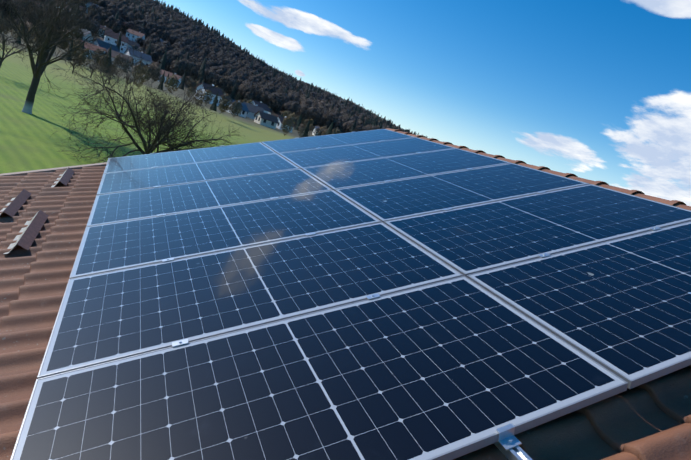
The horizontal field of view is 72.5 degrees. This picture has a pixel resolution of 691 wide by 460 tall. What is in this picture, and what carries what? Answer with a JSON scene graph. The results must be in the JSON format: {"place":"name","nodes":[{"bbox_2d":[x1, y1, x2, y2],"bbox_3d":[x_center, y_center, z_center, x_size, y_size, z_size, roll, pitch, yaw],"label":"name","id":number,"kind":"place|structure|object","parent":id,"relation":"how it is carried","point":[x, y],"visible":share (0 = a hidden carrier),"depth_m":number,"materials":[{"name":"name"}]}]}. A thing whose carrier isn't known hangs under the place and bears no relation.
{"place":"outdoors","nodes":[
{"label":"outdoors","id":0,"kind":"place"},
{"bbox_2d":[0,162,106,175],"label":"roof edge trim","id":1,"kind":"structure","parent":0,"point":[23,173],"depth_m":6.42,"materials":[{"name":"grey metal"}]},
{"bbox_2d":[0,0,321,173],"bbox_3d":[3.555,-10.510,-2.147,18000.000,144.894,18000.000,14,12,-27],"label":"ground","id":2,"kind":"structure","parent":0,"point":[28,142],"depth_m":49.95,"materials":[{"name":"green plant"}]},
{"bbox_2d":[0,18,36,67],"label":"tree","id":3,"kind":"object","parent":2,"relation":"on","point":[3,36],"visible":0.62,"depth_m":55.15,"materials":[{"name":"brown plant"}]},
{"bbox_2d":[0,0,127,113],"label":"tree","id":4,"kind":"object","parent":2,"relation":"on","point":[44,55],"visible":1,"depth_m":35.90,"materials":[{"name":"brown plant"}]},
{"bbox_2d":[71,54,87,73],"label":"tree","id":5,"kind":"object","parent":2,"relation":"on","point":[75,62],"visible":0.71,"depth_m":98.16,"materials":[{"name":"green plant"}]},
{"bbox_2d":[84,62,101,77],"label":"tree","id":6,"kind":"object","parent":2,"relation":"on","point":[91,69],"visible":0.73,"depth_m":104.33,"materials":[{"name":"green plant"}]},
{"bbox_2d":[97,66,119,82],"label":"tree","id":7,"kind":"object","parent":2,"relation":"on","point":[107,72],"visible":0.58,"depth_m":104.07,"materials":[{"name":"green plant"}]},
{"bbox_2d":[123,75,134,88],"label":"tree","id":8,"kind":"object","parent":2,"relation":"on","point":[128,79],"visible":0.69,"depth_m":110.94,"materials":[{"name":"green plant"}]},
{"bbox_2d":[47,18,244,163],"bbox_3d":[-12.091,-7.097,30.678,12.278,10.962,9.845,14,12,-27],"label":"orchard tree","id":9,"kind":"object","parent":2,"relation":"on","point":[158,132],"visible":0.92,"depth_m":29.14,"materials":[{"name":"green plant"}]},
{"bbox_2d":[0,9,346,137],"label":"village conifers","id":10,"kind":"object","parent":2,"relation":"on","point":[298,122],"visible":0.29,"depth_m":148.48,"materials":[{"name":"green plant"}]},
{"bbox_2d":[56,3,318,135],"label":"village walls","id":11,"kind":"structure","parent":2,"relation":"on","point":[245,115],"depth_m":226.26,"materials":[{"name":"white paint"}]},
{"bbox_2d":[11,0,319,130],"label":"house roofs","id":12,"kind":"structure","parent":11,"relation":"on","point":[260,108],"depth_m":231.23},
{"bbox_2d":[71,5,318,133],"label":"village windows","id":13,"kind":"structure","parent":11,"relation":"in","point":[264,121],"depth_m":177.52,"materials":[{"name":"black glass"}]},
{"bbox_2d":[21,0,426,137],"bbox_3d":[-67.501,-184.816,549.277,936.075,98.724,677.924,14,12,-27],"label":"hill conifers","id":14,"kind":"object","parent":2,"relation":"on","point":[375,122],"visible":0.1,"depth_m":447.00,"materials":[{"name":"brown plant"}]},
{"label":"house walls","id":15,"kind":"object","parent":2,"relation":"on","visible":0},
{"bbox_2d":[0,166,690,459],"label":"roof tiles","id":16,"kind":"object","parent":15,"relation":"on","point":[650,420],"visible":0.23,"depth_m":2.27,"materials":[{"name":"brown tile"}]},
{"bbox_2d":[0,167,74,254],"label":"snow guards","id":17,"kind":"object","parent":16,"relation":"on","point":[25,239],"visible":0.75,"depth_m":4.37,"materials":[{"name":"brown metal"}]},
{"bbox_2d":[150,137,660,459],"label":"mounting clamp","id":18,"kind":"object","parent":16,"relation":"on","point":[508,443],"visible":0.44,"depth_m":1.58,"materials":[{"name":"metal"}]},
{"bbox_2d":[10,129,690,459],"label":"solar panel frames","id":19,"kind":"structure","parent":18,"relation":"attached to","point":[460,451],"depth_m":2.32,"materials":[{"name":"silver metal"}]},
{"bbox_2d":[13,129,690,459],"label":"solar panel gridlines","id":20,"kind":"object","parent":19,"relation":"in","point":[424,455],"visible":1,"depth_m":2.44,"materials":[{"name":"silver metal"}]},
{"bbox_2d":[20,129,690,459],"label":"solar panels","id":21,"kind":"object","parent":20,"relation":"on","point":[455,384],"visible":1,"depth_m":2.40,"materials":[{"name":"blue glass"}]},
{"bbox_2d":[386,128,690,209],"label":"ridge tiles","id":22,"kind":"object","parent":16,"relation":"on","point":[679,204],"visible":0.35,"depth_m":4.77,"materials":[{"name":"brown tile"}]},
{"bbox_2d":[0,11,341,135],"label":"bare tree crowns","id":23,"kind":"object","parent":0,"point":[102,53],"visible":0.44,"depth_m":138.70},
{"bbox_2d":[0,0,404,132],"bbox_3d":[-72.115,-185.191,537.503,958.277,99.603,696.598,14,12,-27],"label":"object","id":24,"kind":"object","parent":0,"point":[271,94],"visible":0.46,"depth_m":346.67,"materials":[{"name":"green plant"}]},
{"bbox_2d":[154,0,690,205],"label":"sky","id":25,"kind":"structure","parent":0,"point":[595,90],"materials":[{"name":"blue"}]}
]}

